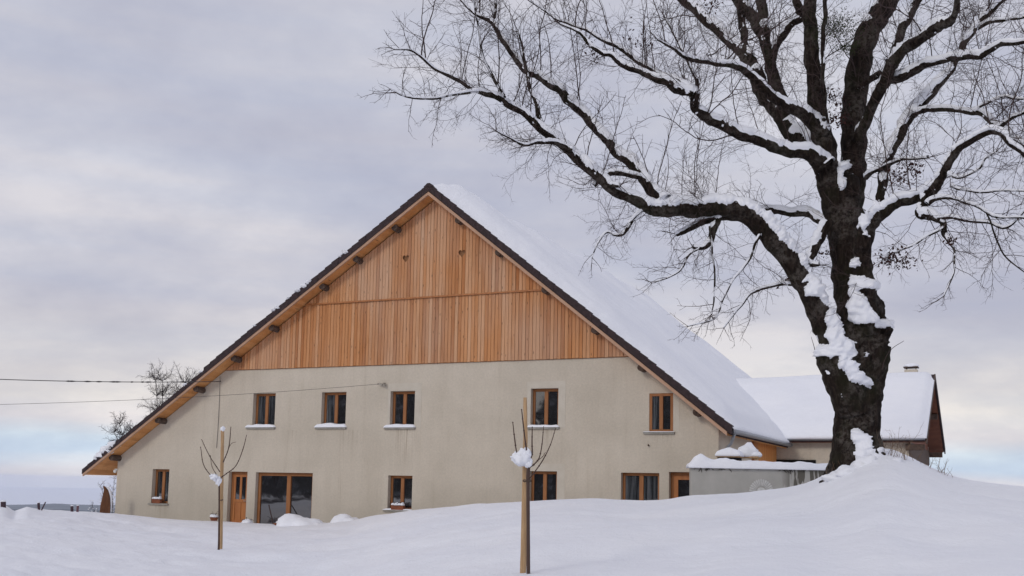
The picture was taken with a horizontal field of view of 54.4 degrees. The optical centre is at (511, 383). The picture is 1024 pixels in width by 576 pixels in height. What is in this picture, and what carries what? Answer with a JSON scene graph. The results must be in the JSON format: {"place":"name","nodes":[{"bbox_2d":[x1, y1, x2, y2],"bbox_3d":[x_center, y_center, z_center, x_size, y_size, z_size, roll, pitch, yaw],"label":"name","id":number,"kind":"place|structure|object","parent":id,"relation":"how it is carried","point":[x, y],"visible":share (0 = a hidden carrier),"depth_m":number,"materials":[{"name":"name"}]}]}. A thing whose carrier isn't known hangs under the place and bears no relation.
{"place":"outdoors","nodes":[
{"label":"outdoors","id":0,"kind":"place"},
{"bbox_2d":[6,504,114,510],"bbox_3d":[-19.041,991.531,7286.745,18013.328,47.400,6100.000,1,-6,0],"label":"hills","id":1,"kind":"structure","parent":0,"point":[63,506],"depth_m":8292.38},
{"bbox_2d":[12,509,114,512],"bbox_3d":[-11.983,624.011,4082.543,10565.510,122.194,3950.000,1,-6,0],"label":"hills","id":2,"kind":"structure","parent":0,"point":[69,510],"depth_m":4706.69,"materials":[{"name":"grey"}]},
{"bbox_2d":[0,449,1023,575],"bbox_3d":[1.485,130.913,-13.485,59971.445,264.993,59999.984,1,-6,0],"label":"ground","id":3,"kind":"structure","parent":0,"point":[881,516],"depth_m":17.28,"materials":[{"name":"white snow"}]},
{"bbox_2d":[0,500,5,507],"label":"fence post","id":4,"kind":"object","parent":3,"relation":"on","point":[3,503],"visible":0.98,"depth_m":29.17,"materials":[{"name":"brown wood"}]},
{"bbox_2d":[88,476,116,512],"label":"bush","id":5,"kind":"object","parent":3,"relation":"on","point":[101,495],"visible":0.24,"depth_m":42.04,"materials":[{"name":"grey plant"}]},
{"bbox_2d":[100,486,111,512],"bbox_3d":[-16.133,4.667,39.594,0.457,1.222,0.120,3,-6,-20],"label":"carved board","id":6,"kind":"object","parent":3,"relation":"on","point":[106,501],"visible":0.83,"depth_m":39.54,"materials":[{"name":"brown wood"}]},
{"bbox_2d":[98,360,199,441],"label":"bare tree","id":7,"kind":"object","parent":3,"relation":"on","point":[161,393],"visible":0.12,"depth_m":49.09,"materials":[{"name":"grey plant"}]},
{"bbox_2d":[210,513,217,520],"bbox_3d":[-11.324,5.019,37.858,0.338,0.364,0.350,1,-6,0],"label":"flower pot","id":8,"kind":"object","parent":3,"relation":"on","point":[214,517],"visible":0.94,"depth_m":37.74,"materials":[{"name":"ceramic"}]},
{"bbox_2d":[220,426,224,548],"bbox_3d":[-6.855,2.562,23.490,0.193,3.144,0.118,4,-7,-26],"label":"wooden stake","id":9,"kind":"object","parent":3,"relation":"on","point":[222,428],"visible":0.81,"depth_m":23.48,"materials":[{"name":"brown wood"}]},
{"bbox_2d":[200,427,246,549],"bbox_3d":[-6.790,2.504,23.236,1.035,3.024,0.187,3,-6,-21],"label":"sapling","id":10,"kind":"object","parent":3,"relation":"on","point":[216,479],"visible":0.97,"depth_m":23.20,"materials":[{"name":"brown plant"}]},
{"bbox_2d":[241,517,252,522],"bbox_3d":[-9.928,5.165,37.359,0.485,0.355,0.498,1,-6,0],"label":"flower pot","id":11,"kind":"object","parent":3,"relation":"on","point":[246,520],"visible":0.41,"depth_m":37.21,"materials":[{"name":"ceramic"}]},
{"bbox_2d":[276,513,324,525],"bbox_3d":[-7.377,5.087,35.203,2.111,0.992,1.296,-2,-7,27],"label":"snow heap","id":12,"kind":"object","parent":3,"relation":"on","point":[288,519],"visible":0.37,"depth_m":34.93,"materials":[{"name":"white snow"}]},
{"bbox_2d":[330,514,357,522],"bbox_3d":[-5.837,4.929,34.855,1.136,0.768,1.138,1,-6,0],"label":"snow heap","id":13,"kind":"object","parent":3,"relation":"on","point":[341,517],"visible":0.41,"depth_m":34.66,"materials":[{"name":"white snow"}]},
{"bbox_2d":[82,183,792,523],"bbox_3d":[-0.266,1.798,46.280,27.686,16.296,23.610,-1,-6,23],"label":"farmhouse","id":14,"kind":"object","parent":3,"relation":"on","point":[455,324],"visible":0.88,"depth_m":35.91,"materials":[{"name":"paint"}]},
{"bbox_2d":[0,379,220,382],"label":"overhead cable","id":15,"kind":"object","parent":14,"relation":"attached to","point":[109,381],"visible":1,"depth_m":37.01,"materials":[{"name":"grey metal"}]},
{"bbox_2d":[152,496,162,502],"bbox_3d":[-14.223,4.630,39.871,0.443,0.283,0.203,-1,-6,23],"label":"window box","id":16,"kind":"object","parent":14,"relation":"on","point":[157,499],"visible":1,"depth_m":39.80,"materials":[{"name":"ceramic"}]},
{"bbox_2d":[148,469,168,504],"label":"window","id":17,"kind":"structure","parent":14,"relation":"in","point":[162,475],"depth_m":40.11,"materials":[{"name":"brown wood"}]},
{"bbox_2d":[0,384,374,404],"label":"overhead cable","id":18,"kind":"object","parent":14,"relation":"attached to","point":[182,397],"visible":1,"depth_m":33.29,"materials":[{"name":"grey metal"}]},
{"bbox_2d":[230,472,247,522],"bbox_3d":[-10.515,4.467,38.596,0.887,2.122,0.110,-1,-6,23],"label":"door","id":19,"kind":"structure","parent":14,"relation":"in","point":[237,505],"depth_m":38.61,"materials":[{"name":"brown wood"}]},
{"bbox_2d":[245,394,275,428],"bbox_3d":[-9.606,1.054,38.438,1.360,1.383,0.390,-1,-6,23],"label":"window","id":20,"kind":"structure","parent":14,"relation":"in","point":[265,403],"depth_m":38.48,"materials":[{"name":"brown wood"}]},
{"bbox_2d":[256,472,312,523],"bbox_3d":[-8.557,4.424,37.748,2.583,2.108,0.142,-1,-6,23],"label":"patio door","id":21,"kind":"structure","parent":14,"relation":"in","point":[285,493],"depth_m":37.82,"materials":[{"name":"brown wood"}]},
{"bbox_2d":[314,392,346,428],"bbox_3d":[-6.691,0.999,37.200,1.363,1.385,0.390,-1,-6,23],"label":"window","id":22,"kind":"structure","parent":14,"relation":"in","point":[335,403],"depth_m":37.24,"materials":[{"name":"brown wood"}]},
{"bbox_2d":[382,476,411,511],"bbox_3d":[-4.018,3.938,35.729,1.199,1.292,0.390,-1,-6,23],"label":"window","id":23,"kind":"structure","parent":14,"relation":"in","point":[401,486],"depth_m":35.81,"materials":[{"name":"brown wood"}]},
{"bbox_2d":[391,502,404,509],"bbox_3d":[-4.073,4.361,35.576,0.528,0.279,0.195,-1,-6,23],"label":"window box","id":24,"kind":"object","parent":14,"relation":"on","point":[397,506],"visible":1,"depth_m":35.51,"materials":[{"name":"ceramic"}]},
{"bbox_2d":[383,391,414,428],"bbox_3d":[-3.993,0.953,36.054,1.277,1.388,0.390,-1,-6,23],"label":"window","id":25,"kind":"structure","parent":14,"relation":"in","point":[403,402],"depth_m":36.10,"materials":[{"name":"brown wood"}]},
{"bbox_2d":[527,389,559,428],"bbox_3d":[1.111,0.848,33.887,1.174,1.395,0.390,-1,-6,23],"label":"window","id":26,"kind":"structure","parent":14,"relation":"in","point":[545,401],"depth_m":33.97,"materials":[{"name":"brown wood"}]},
{"bbox_2d":[531,471,556,500],"bbox_3d":[1.129,3.564,33.728,0.992,1.205,0.117,-1,-6,23],"label":"window","id":27,"kind":"structure","parent":14,"relation":"in","point":[544,483],"depth_m":33.72,"materials":[{"name":"brown wood"}]},
{"bbox_2d":[623,473,658,499],"bbox_3d":[4.217,3.551,32.388,1.271,1.304,0.075,-1,-6,23],"label":"window","id":28,"kind":"structure","parent":14,"relation":"in","point":[636,486],"depth_m":32.39,"materials":[{"name":"brown wood"}]},
{"bbox_2d":[643,393,674,433],"bbox_3d":[4.766,0.959,32.217,1.043,1.326,0.210,-1,-6,23],"label":"window","id":29,"kind":"structure","parent":14,"relation":"in","point":[660,404],"depth_m":32.20,"materials":[{"name":"brown wood"}]},
{"bbox_2d":[671,472,688,498],"bbox_3d":[5.572,3.858,31.847,0.996,2.063,0.110,-1,-6,23],"label":"door","id":30,"kind":"structure","parent":14,"relation":"in","point":[679,480],"depth_m":31.96,"materials":[{"name":"brown wood"}]},
{"bbox_2d":[520,397,527,572],"bbox_3d":[0.160,1.338,12.578,0.084,2.343,0.081,1,-6,0],"label":"wooden stake","id":31,"kind":"object","parent":3,"relation":"on","point":[523,554],"visible":0.72,"depth_m":12.52,"materials":[{"name":"brown wood"}]},
{"bbox_2d":[510,409,555,573],"bbox_3d":[0.244,1.407,12.424,0.556,2.187,0.186,2,-6,-13],"label":"sapling","id":32,"kind":"object","parent":3,"relation":"on","point":[521,457],"visible":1,"depth_m":12.40,"materials":[{"name":"brown plant"}]},
{"bbox_2d":[357,0,1023,482],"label":"bare tree","id":33,"kind":"object","parent":3,"relation":"on","point":[851,352],"visible":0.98,"depth_m":20.22,"materials":[{"name":"black plant"}]},
{"bbox_2d":[715,447,743,460],"bbox_3d":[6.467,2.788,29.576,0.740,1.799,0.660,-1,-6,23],"label":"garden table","id":34,"kind":"object","parent":3,"relation":"on","point":[732,453],"visible":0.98,"depth_m":29.38,"materials":[{"name":"white wood"}]},
{"bbox_2d":[738,442,761,460],"bbox_3d":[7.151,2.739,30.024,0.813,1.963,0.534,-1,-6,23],"label":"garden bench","id":35,"kind":"object","parent":3,"relation":"on","point":[749,450],"visible":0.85,"depth_m":29.90,"materials":[{"name":"white wood"}]},
{"bbox_2d":[686,454,827,495],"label":"garden wall","id":36,"kind":"structure","parent":3,"relation":"on","point":[744,476],"depth_m":28.41,"materials":[{"name":"grey concrete"}]},
{"bbox_2d":[694,468,823,474],"bbox_3d":[7.123,2.443,28.415,3.936,0.264,0.030,1,-6,0],"label":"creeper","id":37,"kind":"object","parent":36,"relation":"attached to","point":[730,470],"visible":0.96,"depth_m":28.41,"materials":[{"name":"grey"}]},
{"bbox_2d":[735,363,945,465],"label":"outbuilding","id":38,"kind":"structure","parent":3,"relation":"on","point":[799,411],"depth_m":39.61,"materials":[{"name":"tile"}]},
{"bbox_2d":[877,424,922,457],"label":"dry stalks","id":39,"kind":"object","parent":3,"relation":"on","point":[885,447],"visible":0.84,"depth_m":19.92,"materials":[{"name":"brown plant"}]},
{"bbox_2d":[881,435,921,459],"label":"dry stalks","id":40,"kind":"object","parent":3,"relation":"on","point":[901,449],"visible":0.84,"depth_m":20.09,"materials":[{"name":"brown plant"}]},
{"bbox_2d":[920,451,948,472],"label":"dry stalks","id":41,"kind":"object","parent":3,"relation":"on","point":[936,463],"visible":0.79,"depth_m":20.73,"materials":[{"name":"brown"}]},
{"bbox_2d":[0,0,1023,487],"label":"sky","id":42,"kind":"structure","parent":0,"point":[172,172],"materials":[{"name":"grey"}]}
]}

